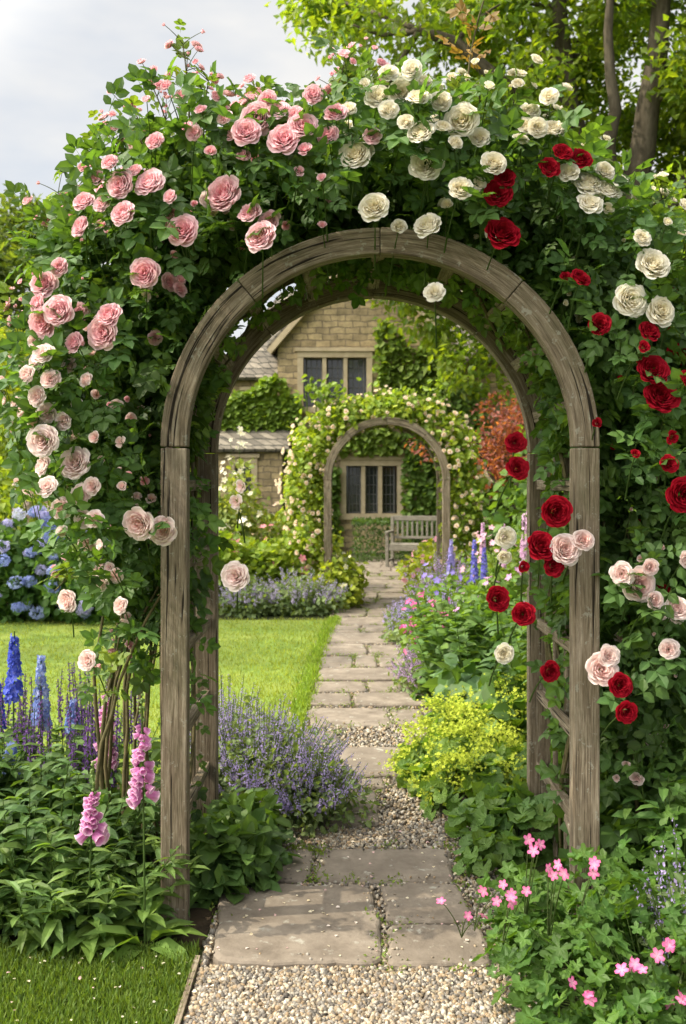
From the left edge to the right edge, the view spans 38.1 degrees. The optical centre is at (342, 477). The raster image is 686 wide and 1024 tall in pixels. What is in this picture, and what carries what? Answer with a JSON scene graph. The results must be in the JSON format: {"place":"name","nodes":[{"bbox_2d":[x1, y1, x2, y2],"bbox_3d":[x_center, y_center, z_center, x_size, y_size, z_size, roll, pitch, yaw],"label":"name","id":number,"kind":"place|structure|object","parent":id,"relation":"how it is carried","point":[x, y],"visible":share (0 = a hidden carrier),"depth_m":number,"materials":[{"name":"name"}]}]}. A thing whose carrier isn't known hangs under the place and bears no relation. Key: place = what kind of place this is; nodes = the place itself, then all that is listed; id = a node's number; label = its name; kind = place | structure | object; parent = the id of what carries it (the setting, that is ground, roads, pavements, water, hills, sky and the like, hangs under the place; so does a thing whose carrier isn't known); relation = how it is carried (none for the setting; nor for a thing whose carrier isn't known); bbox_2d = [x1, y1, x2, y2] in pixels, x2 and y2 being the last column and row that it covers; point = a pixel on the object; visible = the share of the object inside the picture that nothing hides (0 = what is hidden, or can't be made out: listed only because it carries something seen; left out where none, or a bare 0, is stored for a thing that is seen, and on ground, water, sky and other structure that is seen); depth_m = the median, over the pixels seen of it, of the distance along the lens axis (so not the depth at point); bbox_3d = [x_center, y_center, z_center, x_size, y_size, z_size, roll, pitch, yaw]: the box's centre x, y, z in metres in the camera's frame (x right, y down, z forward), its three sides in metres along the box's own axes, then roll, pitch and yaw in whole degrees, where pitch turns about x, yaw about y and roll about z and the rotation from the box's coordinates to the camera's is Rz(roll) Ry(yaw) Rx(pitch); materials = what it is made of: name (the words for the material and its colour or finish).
{"place":"outdoors","nodes":[
{"label":"outdoors","id":0,"kind":"place"},
{"bbox_2d":[0,936,201,1023],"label":"grass","id":1,"kind":"structure","parent":0,"point":[31,1003],"depth_m":3.16,"materials":[{"name":"green plant"}]},
{"bbox_2d":[14,961,190,1018],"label":"fallen petals","id":2,"kind":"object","parent":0,"point":[120,993],"depth_m":3.14,"materials":[{"name":"plant"}]},
{"bbox_2d":[0,615,344,783],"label":"lawn","id":3,"kind":"structure","parent":0,"point":[83,639],"depth_m":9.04,"materials":[{"name":"green plant"}]},
{"bbox_2d":[0,0,685,389],"label":"sky","id":4,"kind":"structure","parent":0,"point":[58,58],"materials":[{"name":"white"}]},
{"bbox_2d":[7,552,683,1020],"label":"ground","id":5,"kind":"structure","parent":0,"point":[541,868],"depth_m":11.66,"materials":[{"name":"brown soil"}]},
{"bbox_2d":[0,311,29,514],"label":"birch tree","id":6,"kind":"object","parent":5,"relation":"on","point":[11,392],"visible":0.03,"depth_m":21.04,"materials":[{"name":"green plant"}]},
{"bbox_2d":[0,392,34,494],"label":"apple tree","id":7,"kind":"object","parent":5,"relation":"on","point":[4,441],"visible":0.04,"depth_m":18.76,"materials":[{"name":"green plant"}]},
{"bbox_2d":[0,456,38,536],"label":"garden shrub","id":8,"kind":"object","parent":5,"relation":"on","point":[4,472],"visible":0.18,"depth_m":13.52,"materials":[{"name":"green plant"}]},
{"bbox_2d":[0,484,56,571],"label":"garden shrub","id":9,"kind":"object","parent":5,"relation":"on","point":[5,506],"visible":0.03,"depth_m":12.76,"materials":[{"name":"green plant"}]},
{"bbox_2d":[0,181,61,395],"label":"lime tree","id":10,"kind":"object","parent":5,"relation":"on","point":[10,262],"visible":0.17,"depth_m":32.57,"materials":[{"name":"green plant"}]},
{"bbox_2d":[0,482,63,540],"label":"foxglove plant","id":11,"kind":"object","parent":5,"relation":"on","point":[28,505],"visible":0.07,"depth_m":12.81,"materials":[{"name":"green plant"}]},
{"bbox_2d":[0,505,81,622],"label":"hydrangea bush","id":12,"kind":"object","parent":5,"relation":"on","point":[14,561],"visible":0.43,"depth_m":11.22,"materials":[{"name":"blue plant"}]},
{"bbox_2d":[15,523,148,625],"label":"hydrangea bush","id":13,"kind":"object","parent":5,"relation":"on","point":[90,616],"visible":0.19,"depth_m":11.10,"materials":[{"name":"green plant"}]},
{"bbox_2d":[0,781,217,956],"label":"flower bed soil","id":14,"kind":"structure","parent":5,"relation":"on","point":[201,918],"depth_m":3.64,"materials":[{"name":"brown soil"}]},
{"bbox_2d":[2,741,32,820],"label":"delphinium plant","id":15,"kind":"object","parent":14,"relation":"on","point":[14,749],"visible":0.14,"depth_m":4.34,"materials":[{"name":"blue plant"}]},
{"bbox_2d":[0,682,36,761],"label":"delphinium plant","id":16,"kind":"object","parent":14,"relation":"on","point":[4,726],"visible":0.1,"depth_m":4.74,"materials":[{"name":"blue plant"}]},
{"bbox_2d":[0,722,46,802],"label":"phlox plant","id":17,"kind":"object","parent":14,"relation":"on","point":[7,733],"visible":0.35,"depth_m":4.23,"materials":[{"name":"green plant"}]},
{"bbox_2d":[0,631,68,761],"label":"delphinium plant","id":18,"kind":"object","parent":14,"relation":"on","point":[13,686],"visible":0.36,"depth_m":4.58,"materials":[{"name":"blue plant"}]},
{"bbox_2d":[18,655,96,785],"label":"delphinium plant","id":19,"kind":"object","parent":14,"relation":"on","point":[46,704],"visible":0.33,"depth_m":4.59,"materials":[{"name":"blue plant"}]},
{"bbox_2d":[0,724,160,936],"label":"phlox plant","id":20,"kind":"object","parent":14,"relation":"on","point":[53,809],"visible":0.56,"depth_m":3.84,"materials":[{"name":"green plant"}]},
{"bbox_2d":[0,661,160,813],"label":"salvia plant","id":21,"kind":"object","parent":14,"relation":"on","point":[87,712],"visible":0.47,"depth_m":4.62,"materials":[{"name":"purple plant"}]},
{"bbox_2d":[46,698,122,770],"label":"delphinium plant","id":22,"kind":"object","parent":14,"relation":"on","point":[72,702],"visible":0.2,"depth_m":4.88,"materials":[{"name":"blue plant"}]},
{"bbox_2d":[39,761,149,964],"bbox_3d":[-0.872,1.352,3.485,0.399,0.713,0.425,0,0,0],"label":"foxglove plant","id":23,"kind":"object","parent":14,"relation":"on","point":[92,817],"visible":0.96,"depth_m":3.47,"materials":[{"name":"pink plant"}]},
{"bbox_2d":[0,805,209,956],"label":"phlox plant","id":24,"kind":"object","parent":14,"relation":"on","point":[49,924],"visible":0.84,"depth_m":3.52,"materials":[{"name":"green plant"}]},
{"bbox_2d":[91,677,118,770],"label":"foxglove plant","id":25,"kind":"object","parent":14,"relation":"on","point":[114,764],"visible":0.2,"depth_m":4.29,"materials":[{"name":"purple plant"}]},
{"bbox_2d":[81,693,208,963],"bbox_3d":[-0.648,1.212,3.408,0.348,0.924,0.423,0,0,40],"label":"foxglove plant","id":26,"kind":"object","parent":14,"relation":"on","point":[124,937],"visible":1,"depth_m":3.44,"materials":[{"name":"pink plant"}]},
{"bbox_2d":[0,18,407,874],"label":"climbing rose","id":27,"kind":"object","parent":14,"relation":"on","point":[178,232],"visible":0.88,"depth_m":3.57,"materials":[{"name":"green plant"}]},
{"bbox_2d":[190,671,286,796],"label":"catmint plant","id":28,"kind":"object","parent":14,"relation":"on","point":[231,705],"visible":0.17,"depth_m":5.15,"materials":[{"name":"purple plant"}]},
{"bbox_2d":[190,785,301,908],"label":"bergenia plant","id":29,"kind":"object","parent":14,"relation":"on","point":[242,851],"visible":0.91,"depth_m":3.89,"materials":[{"name":"green plant"}]},
{"bbox_2d":[190,692,353,827],"bbox_3d":[-0.409,1.375,4.968,0.943,0.617,1.006,0,0,0],"label":"catmint plant","id":30,"kind":"object","parent":14,"relation":"on","point":[257,753],"visible":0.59,"depth_m":4.82,"materials":[{"name":"purple plant"}]},
{"bbox_2d":[190,517,262,608],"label":"peony plant","id":31,"kind":"object","parent":5,"relation":"on","point":[226,554],"visible":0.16,"depth_m":12.44,"materials":[{"name":"green plant"}]},
{"bbox_2d":[219,426,277,557],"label":"mock orange shrub","id":32,"kind":"object","parent":5,"relation":"on","point":[230,517],"visible":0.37,"depth_m":13.67,"materials":[{"name":"green plant"}]},
{"bbox_2d":[219,571,280,618],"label":"catmint plant","id":33,"kind":"object","parent":5,"relation":"on","point":[227,597],"visible":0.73,"depth_m":11.74,"materials":[{"name":"purple plant"}]},
{"bbox_2d":[222,524,323,607],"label":"peony plant","id":34,"kind":"object","parent":5,"relation":"on","point":[268,556],"visible":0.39,"depth_m":12.59,"materials":[{"name":"green plant"}]},
{"bbox_2d":[252,474,343,580],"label":"mock orange shrub","id":35,"kind":"object","parent":5,"relation":"on","point":[287,523],"visible":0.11,"depth_m":14.31,"materials":[{"name":"green plant"}]},
{"bbox_2d":[247,567,352,616],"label":"catmint plant","id":36,"kind":"object","parent":5,"relation":"on","point":[315,592],"visible":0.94,"depth_m":11.85,"materials":[{"name":"purple plant"}]},
{"bbox_2d":[306,550,369,610],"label":"peony plant","id":37,"kind":"object","parent":5,"relation":"on","point":[345,574],"visible":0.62,"depth_m":12.36,"materials":[{"name":"green plant"}]},
{"bbox_2d":[216,277,523,551],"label":"walls","id":38,"kind":"structure","parent":5,"relation":"on","point":[343,324],"depth_m":22.00,"materials":[{"name":"stone"}]},
{"bbox_2d":[219,278,492,451],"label":"roof","id":39,"kind":"structure","parent":38,"relation":"attached to","point":[263,361],"depth_m":21.63,"materials":[{"name":"stone"}]},
{"bbox_2d":[226,275,532,519],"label":"window surrounds","id":40,"kind":"object","parent":38,"relation":"attached to","point":[364,461],"visible":0.35,"depth_m":21.95,"materials":[{"name":"beige stone"}]},
{"bbox_2d":[236,358,525,512],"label":"window panes","id":41,"kind":"object","parent":40,"relation":"in","point":[353,375],"visible":0.27,"depth_m":22.16,"materials":[{"name":"black glass"}]},
{"bbox_2d":[243,358,519,512],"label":"window leading","id":42,"kind":"object","parent":41,"relation":"attached to","point":[359,467],"depth_m":22.12,"materials":[{"name":"black metal"}]},
{"bbox_2d":[220,317,526,552],"bbox_3d":[3.037,-0.860,22.209,12.156,5.340,1.165,0,0,-3],"label":"ivy creeper","id":43,"kind":"object","parent":5,"relation":"on","point":[262,404],"visible":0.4,"depth_m":21.77,"materials":[{"name":"green plant"}]},
{"bbox_2d":[160,227,599,925],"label":"garden arch","id":44,"kind":"structure","parent":5,"relation":"on","point":[578,713],"depth_m":3.60,"materials":[{"name":"brown wood"}]},
{"bbox_2d":[255,0,685,685],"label":"climbing rose","id":45,"kind":"object","parent":44,"relation":"attached to","point":[441,158],"visible":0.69,"depth_m":3.53,"materials":[{"name":"green plant"}]},
{"bbox_2d":[324,417,449,600],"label":"garden arch","id":46,"kind":"structure","parent":5,"relation":"on","point":[438,452],"depth_m":12.40,"materials":[{"name":"brown wood"}]},
{"bbox_2d":[274,367,494,574],"bbox_3d":[0.576,-0.039,12.778,2.880,2.752,1.376,0,0,0],"label":"climbing rose","id":47,"kind":"object","parent":46,"relation":"attached to","point":[306,470],"visible":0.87,"depth_m":12.55,"materials":[{"name":"green plant"}]},
{"bbox_2d":[378,590,420,645],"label":"catmint plant","id":48,"kind":"object","parent":5,"relation":"on","point":[394,614],"visible":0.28,"depth_m":9.80,"materials":[{"name":"purple plant"}]},
{"bbox_2d":[386,637,431,696],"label":"catmint plant","id":49,"kind":"object","parent":5,"relation":"on","point":[405,675],"visible":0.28,"depth_m":7.49,"materials":[{"name":"purple plant"}]},
{"bbox_2d":[350,516,494,561],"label":"box hedge","id":50,"kind":"object","parent":5,"relation":"on","point":[362,521],"visible":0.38,"depth_m":19.52,"materials":[{"name":"green plant"}]},
{"bbox_2d":[393,591,455,666],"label":"valerian plant","id":51,"kind":"object","parent":5,"relation":"on","point":[404,632],"visible":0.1,"depth_m":8.38,"materials":[{"name":"pink plant"}]},
{"bbox_2d":[395,536,466,595],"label":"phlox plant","id":52,"kind":"object","parent":5,"relation":"on","point":[415,568],"visible":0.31,"depth_m":13.69,"materials":[{"name":"green plant"}]},
{"bbox_2d":[392,576,470,646],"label":"catmint plant","id":53,"kind":"object","parent":5,"relation":"on","point":[398,635],"visible":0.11,"depth_m":9.18,"materials":[{"name":"green plant"}]},
{"bbox_2d":[404,539,475,601],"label":"catmint plant","id":54,"kind":"object","parent":5,"relation":"on","point":[438,574],"visible":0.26,"depth_m":11.23,"materials":[{"name":"purple plant"}]},
{"bbox_2d":[409,561,472,611],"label":"cranesbill plant","id":55,"kind":"object","parent":5,"relation":"on","point":[452,576],"visible":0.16,"depth_m":10.17,"materials":[{"name":"green plant"}]},
{"bbox_2d":[418,549,469,565],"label":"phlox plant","id":56,"kind":"object","parent":5,"relation":"on","point":[429,554],"visible":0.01,"depth_m":15.81,"materials":[{"name":"green plant"}]},
{"bbox_2d":[433,539,466,598],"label":"delphinium plant","id":57,"kind":"object","parent":5,"relation":"on","point":[451,555],"visible":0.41,"depth_m":10.38,"materials":[{"name":"purple plant"}]},
{"bbox_2d":[417,685,498,741],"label":"lady mantle plant","id":58,"kind":"object","parent":5,"relation":"on","point":[441,706],"visible":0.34,"depth_m":5.95,"materials":[{"name":"yellow plant"}]},
{"bbox_2d":[403,713,526,822],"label":"lady mantle plant","id":59,"kind":"object","parent":5,"relation":"on","point":[474,757],"visible":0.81,"depth_m":4.88,"materials":[{"name":"yellow plant"}]},
{"bbox_2d":[404,389,529,574],"bbox_3d":[2.452,0.134,15.099,2.546,3.085,2.285,0,0,-32],"label":"japanese maple tree","id":60,"kind":"object","parent":5,"relation":"on","point":[515,418],"visible":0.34,"depth_m":15.32,"materials":[{"name":"red plant"}]},
{"bbox_2d":[454,539,479,606],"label":"delphinium plant","id":61,"kind":"object","parent":5,"relation":"on","point":[474,570],"visible":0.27,"depth_m":9.49,"materials":[{"name":"blue plant"}]},
{"bbox_2d":[421,626,526,718],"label":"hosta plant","id":62,"kind":"object","parent":5,"relation":"on","point":[452,674],"visible":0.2,"depth_m":6.49,"materials":[{"name":"green plant"}]},
{"bbox_2d":[264,0,685,410],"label":"oak tree","id":63,"kind":"object","parent":5,"relation":"on","point":[609,38],"visible":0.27,"depth_m":15.86,"materials":[{"name":"green plant"}]},
{"bbox_2d":[402,579,552,708],"bbox_3d":[1.071,1.269,7.318,1.276,0.937,1.416,0,0,0],"label":"peony plant","id":64,"kind":"object","parent":5,"relation":"on","point":[464,634],"visible":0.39,"depth_m":7.14,"materials":[{"name":"green plant"}]},
{"bbox_2d":[470,547,488,602],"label":"delphinium plant","id":65,"kind":"object","parent":5,"relation":"on","point":[483,567],"visible":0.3,"depth_m":9.88,"materials":[{"name":"blue plant"}]},
{"bbox_2d":[436,670,526,780],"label":"lady mantle plant","id":66,"kind":"object","parent":5,"relation":"on","point":[489,705],"visible":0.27,"depth_m":5.46,"materials":[{"name":"yellow plant"}]},
{"bbox_2d":[450,545,526,612],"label":"phlox plant","id":67,"kind":"object","parent":5,"relation":"on","point":[479,594],"visible":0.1,"depth_m":8.78,"materials":[{"name":"green plant"}]},
{"bbox_2d":[478,523,502,582],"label":"foxglove plant","id":68,"kind":"object","parent":5,"relation":"on","point":[483,545],"visible":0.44,"depth_m":10.99,"materials":[{"name":"pink plant"}]},
{"bbox_2d":[460,525,526,602],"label":"phlox plant","id":69,"kind":"object","parent":5,"relation":"on","point":[492,560],"visible":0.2,"depth_m":10.22,"materials":[{"name":"green plant"}]},
{"bbox_2d":[480,523,508,589],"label":"foxglove plant","id":70,"kind":"object","parent":5,"relation":"on","point":[503,565],"visible":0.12,"depth_m":9.88,"materials":[{"name":"pink plant"}]},
{"bbox_2d":[442,739,563,887],"bbox_3d":[0.886,1.486,4.623,0.701,0.387,1.428,0,0,26],"label":"lady mantle plant","id":71,"kind":"object","parent":5,"relation":"on","point":[479,816],"visible":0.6,"depth_m":4.30,"materials":[{"name":"green plant"}]},
{"bbox_2d":[326,133,685,888],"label":"climbing rose","id":72,"kind":"object","parent":5,"relation":"on","point":[638,385],"visible":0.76,"depth_m":3.72,"materials":[{"name":"green plant"}]},
{"bbox_2d":[436,770,685,1023],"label":"geranium plant","id":73,"kind":"object","parent":5,"relation":"on","point":[541,945],"visible":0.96,"depth_m":3.03,"materials":[{"name":"green plant"}]},
{"bbox_2d":[471,602,685,775],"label":"peony plant","id":74,"kind":"object","parent":5,"relation":"on","point":[515,665],"visible":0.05,"depth_m":5.57,"materials":[{"name":"green plant"}]},
{"bbox_2d":[476,434,685,712],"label":"laurel shrub","id":75,"kind":"object","parent":5,"relation":"on","point":[498,518],"visible":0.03,"depth_m":11.92,"materials":[{"name":"green plant"}]},
{"bbox_2d":[517,157,685,434],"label":"hawthorn tree","id":76,"kind":"object","parent":5,"relation":"on","point":[681,193],"depth_m":12.10,"materials":[{"name":"green plant"}]},
{"bbox_2d":[540,709,685,889],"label":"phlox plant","id":77,"kind":"object","parent":5,"relation":"on","point":[639,822],"visible":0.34,"depth_m":3.75,"materials":[{"name":"green plant"}]},
{"bbox_2d":[622,92,685,169],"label":"oak tree","id":78,"kind":"object","parent":5,"relation":"on","point":[666,138],"visible":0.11,"depth_m":18.36,"materials":[{"name":"green plant"}]},
{"bbox_2d":[633,818,685,1000],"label":"catmint plant","id":79,"kind":"object","parent":5,"relation":"on","point":[672,887],"visible":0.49,"depth_m":3.10,"materials":[{"name":"green plant"}]},
{"bbox_2d":[213,559,491,969],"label":"flagstone path","id":80,"kind":"structure","parent":0,"point":[294,926],"depth_m":3.87,"materials":[{"name":"beige stone"}]},
{"bbox_2d":[209,572,495,976],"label":"moss tufts","id":81,"kind":"object","parent":80,"relation":"on","point":[303,845],"visible":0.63,"depth_m":4.34,"materials":[{"name":"green plant"}]},
{"bbox_2d":[183,603,545,1023],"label":"gravel","id":82,"kind":"structure","parent":0,"point":[301,999],"depth_m":3.21,"materials":[{"name":"beige gravel"}]},
{"bbox_2d":[7,758,491,1022],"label":"fallen petals","id":83,"kind":"object","parent":82,"relation":"on","point":[337,906],"visible":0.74,"depth_m":3.33,"materials":[{"name":"plant"}]},
{"bbox_2d":[183,561,547,1023],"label":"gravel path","id":84,"kind":"structure","parent":0,"point":[374,894],"depth_m":4.76,"materials":[{"name":"beige gravel"}]},
{"bbox_2d":[174,955,199,1023],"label":"lawn edging","id":85,"kind":"object","parent":84,"relation":"on","point":[183,1005],"visible":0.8,"depth_m":3.12,"materials":[{"name":"brown wood"}]},
{"bbox_2d":[250,728,379,843],"bbox_3d":[-0.143,1.440,4.746,0.649,0.483,0.694,0,0,0],"label":"catmint plant","id":86,"kind":"object","parent":84,"relation":"on","point":[330,795],"visible":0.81,"depth_m":4.61,"materials":[{"name":"purple plant"}]},
{"bbox_2d":[378,710,477,799],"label":"lady mantle plant","id":87,"kind":"object","parent":84,"relation":"on","point":[406,757],"visible":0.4,"depth_m":5.33,"materials":[{"name":"yellow plant"}]},
{"bbox_2d":[515,514,526,596],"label":"foxglove plant","id":88,"kind":"object","parent":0,"point":[523,546],"visible":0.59,"depth_m":9.59,"materials":[{"name":"pink plant"}]},
{"label":"terrace paving","id":89,"kind":"object","parent":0,"visible":0},
{"bbox_2d":[385,516,473,566],"bbox_3d":[1.590,1.169,18.161,1.570,0.930,0.600,0,0,14],"label":"garden bench","id":90,"kind":"object","parent":89,"relation":"on","point":[392,547],"visible":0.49,"depth_m":18.43,"materials":[{"name":"wood"}]}
]}

